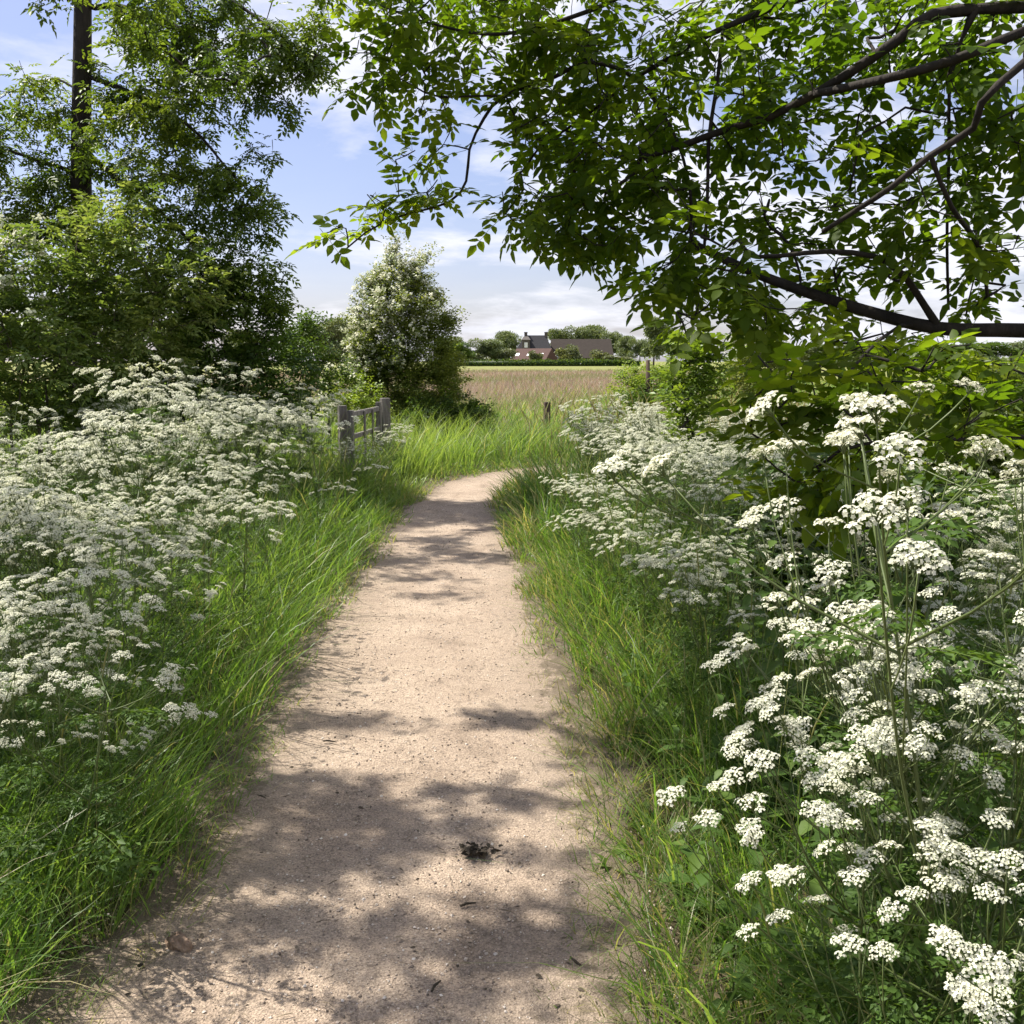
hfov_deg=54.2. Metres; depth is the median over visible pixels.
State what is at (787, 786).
nettle
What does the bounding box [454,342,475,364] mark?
tree
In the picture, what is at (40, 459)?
cow parsley
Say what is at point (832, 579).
nettle
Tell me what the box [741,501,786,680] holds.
nettle
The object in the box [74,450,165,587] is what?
cow parsley
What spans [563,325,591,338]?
tree
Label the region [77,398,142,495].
cow parsley
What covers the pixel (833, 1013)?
nettle
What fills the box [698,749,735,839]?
nettle
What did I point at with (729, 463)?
cow parsley
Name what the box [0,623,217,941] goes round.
cow parsley
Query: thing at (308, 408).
cow parsley
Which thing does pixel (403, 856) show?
leaf litter
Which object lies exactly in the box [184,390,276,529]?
cow parsley
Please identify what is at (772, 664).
nettle
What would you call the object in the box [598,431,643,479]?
cow parsley
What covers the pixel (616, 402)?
cow parsley
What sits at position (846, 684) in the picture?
cow parsley
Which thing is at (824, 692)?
nettle
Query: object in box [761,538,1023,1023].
cow parsley
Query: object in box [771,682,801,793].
nettle
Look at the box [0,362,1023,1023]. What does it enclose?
ground
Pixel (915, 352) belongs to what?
tree
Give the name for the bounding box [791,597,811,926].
dandelion clock
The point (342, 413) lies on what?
gate post
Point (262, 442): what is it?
cow parsley
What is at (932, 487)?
dark shrub
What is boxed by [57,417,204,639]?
cow parsley
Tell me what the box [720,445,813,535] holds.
cow parsley
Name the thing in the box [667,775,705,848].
nettle
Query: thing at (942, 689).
nettle
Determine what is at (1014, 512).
cow parsley
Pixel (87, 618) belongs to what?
cow parsley
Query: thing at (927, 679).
nettle
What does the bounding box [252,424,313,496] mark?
cow parsley
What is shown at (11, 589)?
cow parsley
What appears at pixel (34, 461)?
cow parsley
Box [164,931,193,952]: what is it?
stone
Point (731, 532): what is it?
nettle
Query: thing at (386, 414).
gate post
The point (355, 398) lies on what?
pale shrub
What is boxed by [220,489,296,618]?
cow parsley
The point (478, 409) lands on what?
bramble
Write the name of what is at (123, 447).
cow parsley
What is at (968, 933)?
nettle
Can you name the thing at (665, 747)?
nettle
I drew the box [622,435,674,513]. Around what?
cow parsley
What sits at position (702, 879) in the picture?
nettle
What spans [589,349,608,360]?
bush
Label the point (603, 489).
cow parsley
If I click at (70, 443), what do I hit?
cow parsley
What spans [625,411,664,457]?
cow parsley
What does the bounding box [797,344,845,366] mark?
tree
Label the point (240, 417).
cow parsley
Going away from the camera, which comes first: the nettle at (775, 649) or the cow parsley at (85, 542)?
the nettle at (775, 649)
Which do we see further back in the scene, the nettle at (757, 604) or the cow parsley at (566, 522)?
the cow parsley at (566, 522)
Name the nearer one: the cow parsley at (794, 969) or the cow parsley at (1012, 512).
the cow parsley at (794, 969)
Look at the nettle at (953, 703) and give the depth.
3.59 m
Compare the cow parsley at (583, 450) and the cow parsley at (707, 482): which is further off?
the cow parsley at (583, 450)
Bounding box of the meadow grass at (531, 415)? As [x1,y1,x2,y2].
[0,378,940,456]
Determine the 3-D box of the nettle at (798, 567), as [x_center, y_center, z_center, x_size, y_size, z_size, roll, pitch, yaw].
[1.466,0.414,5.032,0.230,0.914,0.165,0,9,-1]
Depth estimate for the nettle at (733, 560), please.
4.27 m
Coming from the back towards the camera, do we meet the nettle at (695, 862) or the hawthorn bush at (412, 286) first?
the hawthorn bush at (412, 286)
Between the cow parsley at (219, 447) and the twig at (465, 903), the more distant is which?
the cow parsley at (219, 447)
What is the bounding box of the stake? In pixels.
[645,360,649,422]
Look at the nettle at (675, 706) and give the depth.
4.46 m
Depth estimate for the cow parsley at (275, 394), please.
10.55 m
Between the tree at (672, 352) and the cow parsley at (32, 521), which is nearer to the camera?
the cow parsley at (32, 521)
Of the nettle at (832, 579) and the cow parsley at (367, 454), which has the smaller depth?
the nettle at (832, 579)
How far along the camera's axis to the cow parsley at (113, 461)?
9.09 m
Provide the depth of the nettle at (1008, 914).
2.54 m
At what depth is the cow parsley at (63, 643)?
3.04 m
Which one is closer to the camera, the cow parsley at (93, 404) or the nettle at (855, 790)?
the nettle at (855, 790)
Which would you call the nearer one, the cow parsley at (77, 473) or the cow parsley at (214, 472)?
the cow parsley at (214, 472)
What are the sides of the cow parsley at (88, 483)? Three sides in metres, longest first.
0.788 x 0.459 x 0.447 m
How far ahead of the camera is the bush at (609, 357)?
318.96 m
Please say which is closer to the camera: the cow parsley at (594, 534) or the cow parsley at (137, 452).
the cow parsley at (594, 534)
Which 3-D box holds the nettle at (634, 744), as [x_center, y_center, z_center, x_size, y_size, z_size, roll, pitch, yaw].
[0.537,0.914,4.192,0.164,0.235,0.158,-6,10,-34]
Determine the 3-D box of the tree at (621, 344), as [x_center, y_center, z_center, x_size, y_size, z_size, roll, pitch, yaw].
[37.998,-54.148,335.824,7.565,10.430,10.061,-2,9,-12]
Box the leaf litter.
[1,488,780,1023]
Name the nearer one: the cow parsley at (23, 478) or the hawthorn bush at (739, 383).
the cow parsley at (23, 478)
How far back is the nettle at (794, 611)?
4.46 m
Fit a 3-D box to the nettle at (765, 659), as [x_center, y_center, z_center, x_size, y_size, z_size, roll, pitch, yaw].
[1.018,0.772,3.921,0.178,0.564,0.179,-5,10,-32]
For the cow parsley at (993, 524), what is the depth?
3.97 m
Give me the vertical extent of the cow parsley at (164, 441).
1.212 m
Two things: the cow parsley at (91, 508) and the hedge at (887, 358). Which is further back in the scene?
the hedge at (887, 358)
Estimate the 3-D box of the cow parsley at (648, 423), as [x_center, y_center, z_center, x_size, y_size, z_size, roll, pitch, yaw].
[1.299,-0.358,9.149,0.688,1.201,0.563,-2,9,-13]
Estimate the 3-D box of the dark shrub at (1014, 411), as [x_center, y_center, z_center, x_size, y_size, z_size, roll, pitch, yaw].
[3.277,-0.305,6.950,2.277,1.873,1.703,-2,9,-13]
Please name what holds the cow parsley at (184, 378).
on the ground at (584, 690)
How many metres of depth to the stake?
18.21 m
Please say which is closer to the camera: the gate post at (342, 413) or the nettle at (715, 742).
the nettle at (715, 742)
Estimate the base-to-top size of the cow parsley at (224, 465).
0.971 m
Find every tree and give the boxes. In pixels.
[0,0,349,455]
[0,318,46,368]
[25,320,71,362]
[97,327,150,367]
[146,326,217,362]
[218,329,262,363]
[275,322,321,355]
[284,0,1023,563]
[303,316,354,368]
[445,336,463,347]
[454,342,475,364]
[467,338,503,357]
[494,330,522,350]
[548,328,572,340]
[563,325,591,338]
[586,324,607,338]
[599,330,622,353]
[614,335,635,356]
[626,338,648,359]
[640,316,671,367]
[663,324,685,362]
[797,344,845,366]
[843,341,885,360]
[906,345,943,360]
[953,341,1020,360]
[997,340,1023,356]
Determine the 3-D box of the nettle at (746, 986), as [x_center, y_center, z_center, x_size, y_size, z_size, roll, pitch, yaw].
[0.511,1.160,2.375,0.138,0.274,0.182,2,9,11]
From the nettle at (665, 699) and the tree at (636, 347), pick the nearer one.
the nettle at (665, 699)
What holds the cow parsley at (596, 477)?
on the ground at (584, 690)
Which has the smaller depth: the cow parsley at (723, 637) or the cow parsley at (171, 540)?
the cow parsley at (723, 637)
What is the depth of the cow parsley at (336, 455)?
10.66 m
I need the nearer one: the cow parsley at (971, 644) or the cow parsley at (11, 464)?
the cow parsley at (971, 644)
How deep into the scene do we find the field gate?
12.92 m
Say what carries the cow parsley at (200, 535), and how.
on the ground at (584, 690)
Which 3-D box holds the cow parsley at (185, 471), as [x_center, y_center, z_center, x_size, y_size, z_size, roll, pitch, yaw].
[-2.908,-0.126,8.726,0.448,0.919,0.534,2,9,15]
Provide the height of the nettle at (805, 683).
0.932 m
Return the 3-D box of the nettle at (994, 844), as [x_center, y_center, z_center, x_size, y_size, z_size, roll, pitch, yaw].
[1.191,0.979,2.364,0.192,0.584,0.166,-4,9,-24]
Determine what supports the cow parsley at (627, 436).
on the ground at (584, 690)
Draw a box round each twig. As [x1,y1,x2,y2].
[431,980,440,991]
[460,902,475,906]
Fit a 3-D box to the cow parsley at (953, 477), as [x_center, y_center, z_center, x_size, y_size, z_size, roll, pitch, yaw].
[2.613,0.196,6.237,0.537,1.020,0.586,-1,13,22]
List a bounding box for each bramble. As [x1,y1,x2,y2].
[366,387,498,437]
[602,357,714,424]
[617,380,710,413]
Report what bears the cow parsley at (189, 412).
on the ground at (584, 690)
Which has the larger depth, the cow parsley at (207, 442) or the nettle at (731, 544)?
the cow parsley at (207, 442)
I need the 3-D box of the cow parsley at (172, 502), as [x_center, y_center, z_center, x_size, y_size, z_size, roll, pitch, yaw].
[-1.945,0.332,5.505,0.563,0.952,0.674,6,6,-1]
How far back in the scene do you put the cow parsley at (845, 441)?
1.67 m
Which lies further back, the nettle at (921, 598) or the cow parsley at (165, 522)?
the cow parsley at (165, 522)
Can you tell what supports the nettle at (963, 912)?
on the ground at (584, 690)
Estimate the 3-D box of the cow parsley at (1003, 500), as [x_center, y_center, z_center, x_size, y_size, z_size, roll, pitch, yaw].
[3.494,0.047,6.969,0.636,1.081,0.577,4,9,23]
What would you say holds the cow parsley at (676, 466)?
on the ground at (584, 690)
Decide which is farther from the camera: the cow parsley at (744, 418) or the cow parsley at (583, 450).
the cow parsley at (744, 418)
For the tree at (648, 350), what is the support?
on the ground at (584, 690)
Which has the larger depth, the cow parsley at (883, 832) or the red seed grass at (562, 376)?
the red seed grass at (562, 376)
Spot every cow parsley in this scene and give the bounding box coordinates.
[0,401,55,508]
[0,406,38,472]
[0,427,42,492]
[0,438,24,481]
[0,438,31,557]
[0,438,54,578]
[0,453,18,503]
[0,459,56,526]
[0,468,43,500]
[0,471,60,599]
[0,479,89,631]
[0,481,16,571]
[0,483,137,677]
[0,493,121,647]
[0,494,75,609]
[0,495,73,727]
[0,497,120,647]
[0,498,112,629]
[0,499,24,530]
[0,507,108,690]
[0,511,122,723]
[0,528,183,818]
[0,530,80,660]
[0,535,13,550]
[0,539,37,651]
[0,558,166,862]
[0,564,107,773]
[0,576,125,771]
[0,587,17,628]
[0,591,61,924]
[0,592,69,822]
[0,601,98,761]
[0,619,133,889]
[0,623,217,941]
[0,626,127,892]
[0,629,62,787]
[0,658,28,897]
[0,701,107,911]
[1,461,70,523]
[1,488,137,667]
[1,499,47,562]
[1,528,48,609]
[1,543,60,624]
[1,639,54,796]
[1,643,123,852]
[2,462,56,502]
[2,477,25,506]
[7,445,62,498]
[7,486,68,565]
[7,528,208,785]
[9,516,133,692]
[11,511,84,594]
[14,445,109,580]
[14,464,71,510]
[17,441,65,492]
[18,434,82,507]
[29,412,104,514]
[35,426,101,523]
[43,435,116,527]
[47,429,105,488]
[47,567,146,702]
[52,425,103,495]
[52,450,100,501]
[54,409,192,592]
[54,504,162,653]
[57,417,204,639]
[61,443,138,536]
[61,475,139,537]
[63,454,139,538]
[65,428,137,550]
[67,403,132,473]
[72,355,183,512]
[72,487,143,565]
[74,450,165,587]
[74,508,195,698]
[76,409,162,522]
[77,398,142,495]
[77,432,131,503]
[77,443,131,494]
[78,431,141,518]
[80,500,206,630]
[80,707,172,843]
[90,367,194,540]
[95,547,223,707]
[96,379,192,531]
[96,484,203,626]
[98,478,150,538]
[102,536,232,694]
[105,430,161,474]
[105,439,179,536]
[110,399,241,546]
[110,567,226,736]
[112,373,220,519]
[113,525,198,638]
[114,497,213,667]
[116,418,205,531]
[123,664,197,774]
[125,514,226,658]
[138,387,223,527]
[138,442,213,514]
[143,370,222,480]
[145,476,254,673]
[147,418,211,487]
[148,444,208,533]
[150,400,245,518]
[152,476,219,561]
[153,456,239,554]
[154,465,245,644]
[156,427,245,521]
[161,462,249,580]
[163,358,263,480]
[165,418,236,502]
[171,401,240,493]
[178,448,256,547]
[183,403,265,516]
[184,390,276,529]
[185,386,275,477]
[194,502,295,654]
[199,441,293,566]
[205,430,250,482]
[207,484,287,630]
[209,460,275,541]
[211,397,303,497]
[211,417,281,523]
[214,414,280,514]
[214,429,267,496]
[215,397,286,507]
[216,410,268,501]
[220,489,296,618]
[224,394,294,487]
[229,464,311,557]
[236,406,327,543]
[245,433,309,509]
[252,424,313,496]
[253,406,331,509]
[267,381,350,492]
[275,409,338,490]
[280,400,358,539]
[286,393,341,494]
[309,478,357,549]
[318,436,352,497]
[340,444,374,496]
[347,440,382,489]
[348,436,383,474]
[354,464,388,509]
[363,432,394,472]
[375,431,405,482]
[377,427,411,474]
[383,423,414,470]
[538,472,604,559]
[546,513,596,584]
[548,483,605,552]
[551,503,612,583]
[554,477,610,549]
[558,430,621,514]
[559,402,626,483]
[562,410,622,481]
[562,420,602,471]
[562,477,622,574]
[565,480,644,578]
[566,414,632,508]
[568,392,626,465]
[570,509,627,593]
[579,445,629,506]
[582,422,632,478]
[583,422,648,495]
[584,498,670,625]
[585,424,675,514]
[585,516,662,646]
[587,424,624,463]
[591,377,1023,1018]
[591,533,685,668]
[593,426,679,525]
[596,513,687,633]
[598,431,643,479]
[607,477,689,553]
[609,400,655,434]
[609,442,728,614]
[615,440,694,545]
[616,406,701,508]
[617,443,660,518]
[618,428,706,542]
[620,422,671,470]
[621,409,689,503]
[621,536,722,695]
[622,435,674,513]
[624,399,694,497]
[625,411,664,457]
[625,424,682,486]
[626,555,723,709]
[627,445,725,581]
[628,440,727,558]
[633,416,667,437]
[637,438,709,526]
[637,445,736,569]
[638,535,755,699]
[645,439,700,523]
[647,469,749,597]
[653,397,709,485]
[655,513,782,670]
[656,704,998,1023]
[658,451,727,556]
[658,548,768,731]
[658,579,761,728]
[674,427,735,531]
[675,449,731,534]
[678,425,737,464]
[681,519,788,668]
[687,442,796,581]
[687,471,781,631]
[699,631,1023,1023]
[700,433,761,511]
[702,434,750,518]
[703,439,783,540]
[704,415,731,430]
[707,437,752,503]
[713,416,768,507]
[715,406,769,451]
[718,455,782,548]
[718,619,1023,1022]
[719,605,883,841]
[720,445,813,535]
[726,407,766,442]
[734,496,1023,1023]
[735,418,766,491]
[735,818,1023,1023]
[740,409,770,465]
[755,518,832,610]
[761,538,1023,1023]
[764,423,821,476]
[765,590,978,876]
[765,807,1023,1023]
[769,652,1023,1023]
[771,453,888,627]
[777,511,876,635]
[794,611,969,815]
[801,742,1023,1023]
[804,529,943,708]
[815,700,1023,1023]
[843,552,1023,1023]
[887,607,1023,817]
[889,523,1002,655]
[890,595,1023,837]
[902,458,994,605]
[902,487,1023,661]
[912,797,1023,1023]
[913,468,973,587]
[921,574,1023,751]
[922,544,1021,742]
[925,561,1023,677]
[935,490,1023,700]
[948,453,1021,549]
[961,499,1023,699]
[966,478,1023,584]
[977,462,1020,550]
[984,480,1023,588]
[989,475,1023,594]
[1010,498,1021,531]
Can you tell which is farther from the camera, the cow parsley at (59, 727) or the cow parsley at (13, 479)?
the cow parsley at (13, 479)
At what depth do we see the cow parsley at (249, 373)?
10.08 m
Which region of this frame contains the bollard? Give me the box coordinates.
[543,402,549,427]
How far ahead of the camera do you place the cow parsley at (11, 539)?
4.00 m
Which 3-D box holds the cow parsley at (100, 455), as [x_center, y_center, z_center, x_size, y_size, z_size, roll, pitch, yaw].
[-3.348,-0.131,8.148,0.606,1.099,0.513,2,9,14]
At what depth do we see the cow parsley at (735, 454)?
9.53 m
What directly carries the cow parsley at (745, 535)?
on the ground at (584, 690)
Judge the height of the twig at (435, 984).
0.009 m
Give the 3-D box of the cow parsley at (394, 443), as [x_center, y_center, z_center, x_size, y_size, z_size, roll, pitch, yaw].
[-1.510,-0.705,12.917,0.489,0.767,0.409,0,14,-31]
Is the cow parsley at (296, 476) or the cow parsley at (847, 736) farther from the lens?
the cow parsley at (296, 476)
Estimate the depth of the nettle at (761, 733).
3.41 m
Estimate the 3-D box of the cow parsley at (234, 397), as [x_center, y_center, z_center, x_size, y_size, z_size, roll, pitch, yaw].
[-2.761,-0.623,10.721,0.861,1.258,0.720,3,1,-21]
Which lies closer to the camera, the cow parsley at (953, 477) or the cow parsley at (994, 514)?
the cow parsley at (994, 514)
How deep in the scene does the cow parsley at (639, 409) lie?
8.90 m
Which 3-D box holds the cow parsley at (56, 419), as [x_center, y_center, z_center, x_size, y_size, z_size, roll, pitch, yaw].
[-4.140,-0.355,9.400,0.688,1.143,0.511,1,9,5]
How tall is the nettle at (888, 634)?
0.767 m
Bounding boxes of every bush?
[338,229,473,432]
[459,350,487,360]
[487,348,518,360]
[527,350,542,360]
[555,344,582,360]
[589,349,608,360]
[602,355,632,360]
[697,325,790,421]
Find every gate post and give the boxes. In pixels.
[337,405,347,472]
[380,398,390,460]
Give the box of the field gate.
[347,402,381,479]
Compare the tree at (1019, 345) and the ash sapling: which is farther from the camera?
the tree at (1019, 345)
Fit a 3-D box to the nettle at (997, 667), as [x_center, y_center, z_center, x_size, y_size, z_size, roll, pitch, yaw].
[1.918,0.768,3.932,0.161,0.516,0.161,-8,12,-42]
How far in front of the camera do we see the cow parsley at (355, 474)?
10.98 m
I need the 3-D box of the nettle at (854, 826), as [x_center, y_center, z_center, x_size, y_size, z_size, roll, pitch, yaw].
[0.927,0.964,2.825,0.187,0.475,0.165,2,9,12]
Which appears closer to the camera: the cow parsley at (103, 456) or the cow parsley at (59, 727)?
the cow parsley at (59, 727)
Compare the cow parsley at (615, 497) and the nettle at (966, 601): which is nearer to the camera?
the nettle at (966, 601)
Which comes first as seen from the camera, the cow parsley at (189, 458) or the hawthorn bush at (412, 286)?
the cow parsley at (189, 458)
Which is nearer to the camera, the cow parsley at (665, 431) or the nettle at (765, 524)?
the nettle at (765, 524)
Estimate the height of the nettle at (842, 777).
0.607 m
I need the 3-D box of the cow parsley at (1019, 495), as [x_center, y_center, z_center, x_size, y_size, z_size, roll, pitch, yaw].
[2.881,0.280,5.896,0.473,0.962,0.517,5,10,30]
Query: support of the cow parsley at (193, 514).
on the ground at (584, 690)
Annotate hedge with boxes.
[454,358,640,365]
[762,353,1014,366]
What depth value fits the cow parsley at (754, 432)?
10.37 m
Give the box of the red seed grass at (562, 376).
[211,367,713,416]
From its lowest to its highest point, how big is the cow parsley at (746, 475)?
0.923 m
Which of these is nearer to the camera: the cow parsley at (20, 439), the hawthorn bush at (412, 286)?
the cow parsley at (20, 439)
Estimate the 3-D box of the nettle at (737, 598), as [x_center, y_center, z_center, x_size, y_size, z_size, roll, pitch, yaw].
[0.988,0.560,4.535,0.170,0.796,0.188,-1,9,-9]
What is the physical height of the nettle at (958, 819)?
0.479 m
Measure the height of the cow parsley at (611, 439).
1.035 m
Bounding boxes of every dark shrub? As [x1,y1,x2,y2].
[0,280,335,476]
[247,307,366,461]
[704,425,1021,626]
[860,345,1023,544]
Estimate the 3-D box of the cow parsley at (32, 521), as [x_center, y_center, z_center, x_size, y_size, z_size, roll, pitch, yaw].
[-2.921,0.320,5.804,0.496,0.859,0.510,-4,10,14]
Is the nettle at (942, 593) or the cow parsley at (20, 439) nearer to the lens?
the nettle at (942, 593)
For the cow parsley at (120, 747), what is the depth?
3.17 m
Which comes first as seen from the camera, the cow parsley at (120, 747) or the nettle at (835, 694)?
the cow parsley at (120, 747)
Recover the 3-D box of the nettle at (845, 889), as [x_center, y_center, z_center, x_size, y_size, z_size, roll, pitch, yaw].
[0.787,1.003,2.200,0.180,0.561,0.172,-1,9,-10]
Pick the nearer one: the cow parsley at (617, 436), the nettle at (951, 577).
the nettle at (951, 577)
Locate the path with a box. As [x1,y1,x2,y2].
[0,461,666,1023]
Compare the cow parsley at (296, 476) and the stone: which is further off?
the cow parsley at (296, 476)
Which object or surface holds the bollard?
on the ground at (584, 690)
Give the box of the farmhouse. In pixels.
[517,332,557,358]
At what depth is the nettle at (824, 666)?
4.29 m
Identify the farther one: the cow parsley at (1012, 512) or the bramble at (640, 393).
the bramble at (640, 393)
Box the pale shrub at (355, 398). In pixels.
[301,362,395,426]
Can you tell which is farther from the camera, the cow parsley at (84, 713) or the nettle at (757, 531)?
the nettle at (757, 531)
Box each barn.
[510,348,557,360]
[550,339,613,360]
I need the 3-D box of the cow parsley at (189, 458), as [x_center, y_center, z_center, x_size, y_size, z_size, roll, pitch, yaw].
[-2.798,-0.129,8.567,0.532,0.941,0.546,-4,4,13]
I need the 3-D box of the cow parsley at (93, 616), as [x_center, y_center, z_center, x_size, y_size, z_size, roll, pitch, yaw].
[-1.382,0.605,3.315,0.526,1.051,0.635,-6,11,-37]
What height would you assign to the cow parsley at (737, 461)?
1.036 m
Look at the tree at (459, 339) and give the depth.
351.80 m
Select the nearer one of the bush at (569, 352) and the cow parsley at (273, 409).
the cow parsley at (273, 409)
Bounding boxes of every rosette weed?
[595,837,641,878]
[621,797,664,829]
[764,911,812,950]
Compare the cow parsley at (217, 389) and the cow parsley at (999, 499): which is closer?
the cow parsley at (999, 499)
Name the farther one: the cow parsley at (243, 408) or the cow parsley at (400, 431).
the cow parsley at (400, 431)
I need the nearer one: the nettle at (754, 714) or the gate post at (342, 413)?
the nettle at (754, 714)
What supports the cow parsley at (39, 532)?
on the ground at (584, 690)
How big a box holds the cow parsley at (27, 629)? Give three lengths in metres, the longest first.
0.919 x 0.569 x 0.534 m
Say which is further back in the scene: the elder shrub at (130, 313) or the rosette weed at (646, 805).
the elder shrub at (130, 313)
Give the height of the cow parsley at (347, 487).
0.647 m
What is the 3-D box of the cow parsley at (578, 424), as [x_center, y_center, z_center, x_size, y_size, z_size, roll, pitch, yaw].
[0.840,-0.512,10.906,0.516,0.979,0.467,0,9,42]
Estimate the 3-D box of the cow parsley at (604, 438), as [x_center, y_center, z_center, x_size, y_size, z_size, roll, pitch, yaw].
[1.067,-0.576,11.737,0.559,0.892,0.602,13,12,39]
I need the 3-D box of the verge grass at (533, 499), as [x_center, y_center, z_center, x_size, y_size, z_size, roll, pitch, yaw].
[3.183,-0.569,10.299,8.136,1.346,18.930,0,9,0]
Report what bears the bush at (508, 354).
on the ground at (584, 690)
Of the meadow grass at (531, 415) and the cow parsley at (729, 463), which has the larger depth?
the meadow grass at (531, 415)
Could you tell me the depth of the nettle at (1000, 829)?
3.02 m
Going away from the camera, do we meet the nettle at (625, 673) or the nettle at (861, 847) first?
the nettle at (861, 847)
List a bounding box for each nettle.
[616,704,659,754]
[618,653,647,732]
[644,669,682,744]
[654,821,712,911]
[656,725,696,795]
[660,823,723,933]
[666,672,696,725]
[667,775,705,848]
[679,841,745,964]
[685,704,715,762]
[689,714,740,800]
[695,510,749,722]
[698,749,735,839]
[700,942,754,1023]
[701,673,744,781]
[701,766,744,869]
[706,518,740,680]
[708,613,733,719]
[714,499,740,633]
[714,554,750,698]
[722,491,741,581]
[722,691,765,816]
[726,899,791,1009]
[728,521,770,753]
[730,795,791,917]
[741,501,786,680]
[743,481,757,563]
[743,595,793,786]
[744,641,785,764]
[748,460,764,559]
[749,511,779,654]
[752,731,802,836]
[753,515,780,641]
[755,555,804,821]
[756,709,817,863]
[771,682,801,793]
[773,554,801,696]
[774,521,816,740]
[779,555,820,773]
[782,670,827,767]
[783,643,820,729]
[784,506,817,666]
[786,627,818,709]
[792,798,848,971]
[792,944,836,1023]
[793,733,839,899]
[805,674,854,841]
[811,777,870,922]
[812,516,854,731]
[814,618,832,732]
[816,538,868,804]
[816,660,841,726]
[817,479,851,629]
[818,529,846,694]
[821,1003,841,1023]
[823,882,904,1023]
[828,546,861,666]
[837,830,883,1000]
[840,729,870,815]
[840,790,876,949]
[841,733,865,837]
[850,743,892,845]
[852,529,882,709]
[854,581,900,714]
[862,520,910,695]
[868,636,903,777]
[869,533,925,787]
[898,671,925,800]
[899,516,933,676]
[904,767,962,894]
[905,706,958,860]
[910,660,944,763]
[920,687,979,819]
[921,539,958,693]
[922,641,957,774]
[922,891,997,1022]
[923,795,973,1003]
[925,525,963,737]
[930,697,973,797]
[935,472,968,677]
[941,648,978,747]
[950,501,994,638]
[957,767,1019,917]
[963,769,1020,880]
[968,844,1023,971]
[973,815,1023,1000]
[975,752,1023,851]
[979,617,995,752]
[987,645,1013,771]
[990,612,1019,698]
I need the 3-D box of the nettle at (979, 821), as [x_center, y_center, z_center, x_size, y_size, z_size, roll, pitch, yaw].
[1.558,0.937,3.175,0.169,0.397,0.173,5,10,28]
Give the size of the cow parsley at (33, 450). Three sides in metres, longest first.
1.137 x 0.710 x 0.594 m
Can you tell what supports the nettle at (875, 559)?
on the ground at (584, 690)
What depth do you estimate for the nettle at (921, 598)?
4.55 m
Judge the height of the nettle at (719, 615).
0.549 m
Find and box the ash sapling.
[643,329,746,535]
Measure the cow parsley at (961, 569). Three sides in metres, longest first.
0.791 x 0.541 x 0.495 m
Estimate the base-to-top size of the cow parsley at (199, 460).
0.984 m
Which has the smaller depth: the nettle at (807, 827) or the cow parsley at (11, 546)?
the nettle at (807, 827)
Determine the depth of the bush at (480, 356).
319.13 m
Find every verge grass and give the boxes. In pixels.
[0,400,569,1023]
[417,385,1023,1023]
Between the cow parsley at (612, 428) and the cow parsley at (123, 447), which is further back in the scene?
the cow parsley at (612, 428)
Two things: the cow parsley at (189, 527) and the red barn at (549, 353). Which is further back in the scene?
the red barn at (549, 353)
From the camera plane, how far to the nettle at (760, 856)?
2.96 m
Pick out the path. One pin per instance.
(424, 649)
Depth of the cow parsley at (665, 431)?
7.40 m
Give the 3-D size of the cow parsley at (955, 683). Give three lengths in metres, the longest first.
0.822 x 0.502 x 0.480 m
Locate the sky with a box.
[0,0,1023,361]
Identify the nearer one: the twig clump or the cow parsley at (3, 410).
the twig clump
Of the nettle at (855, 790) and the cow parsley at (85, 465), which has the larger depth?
the cow parsley at (85, 465)
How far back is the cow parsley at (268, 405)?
10.05 m
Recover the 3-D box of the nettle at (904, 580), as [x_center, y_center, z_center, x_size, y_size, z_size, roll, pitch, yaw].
[1.360,0.578,3.504,0.201,1.043,0.182,-3,9,-21]
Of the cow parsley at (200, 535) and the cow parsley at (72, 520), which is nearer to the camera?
the cow parsley at (72, 520)
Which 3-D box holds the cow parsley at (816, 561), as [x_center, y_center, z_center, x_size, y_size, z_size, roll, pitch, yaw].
[1.511,0.536,4.247,0.626,0.934,0.582,-8,9,-28]
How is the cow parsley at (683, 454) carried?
on the ground at (584, 690)
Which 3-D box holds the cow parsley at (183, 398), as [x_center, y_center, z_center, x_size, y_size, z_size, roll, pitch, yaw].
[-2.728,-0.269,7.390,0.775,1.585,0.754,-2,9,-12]
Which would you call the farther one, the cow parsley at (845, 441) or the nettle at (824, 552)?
the nettle at (824, 552)
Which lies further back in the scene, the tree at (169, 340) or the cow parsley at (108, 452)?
the tree at (169, 340)
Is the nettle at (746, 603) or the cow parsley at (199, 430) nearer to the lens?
the nettle at (746, 603)
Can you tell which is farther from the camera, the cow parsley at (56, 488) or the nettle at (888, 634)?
the cow parsley at (56, 488)
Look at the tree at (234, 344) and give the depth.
97.71 m
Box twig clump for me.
[452,841,502,857]
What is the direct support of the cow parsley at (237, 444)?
on the ground at (584, 690)
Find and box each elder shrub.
[0,213,133,496]
[14,149,254,496]
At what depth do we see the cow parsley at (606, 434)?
10.41 m
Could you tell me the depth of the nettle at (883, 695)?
3.74 m
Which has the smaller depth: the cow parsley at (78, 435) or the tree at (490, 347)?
the cow parsley at (78, 435)
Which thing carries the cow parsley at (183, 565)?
on the ground at (584, 690)
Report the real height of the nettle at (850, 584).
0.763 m
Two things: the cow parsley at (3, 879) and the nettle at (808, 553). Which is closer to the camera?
the cow parsley at (3, 879)
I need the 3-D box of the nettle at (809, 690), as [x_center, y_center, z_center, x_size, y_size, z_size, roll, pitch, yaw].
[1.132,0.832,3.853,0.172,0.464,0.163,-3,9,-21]
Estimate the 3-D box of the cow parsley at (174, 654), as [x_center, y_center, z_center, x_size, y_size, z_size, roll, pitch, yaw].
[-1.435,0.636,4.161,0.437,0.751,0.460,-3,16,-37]
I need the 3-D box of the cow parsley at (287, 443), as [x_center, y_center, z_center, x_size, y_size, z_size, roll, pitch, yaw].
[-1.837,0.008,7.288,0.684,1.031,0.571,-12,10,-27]

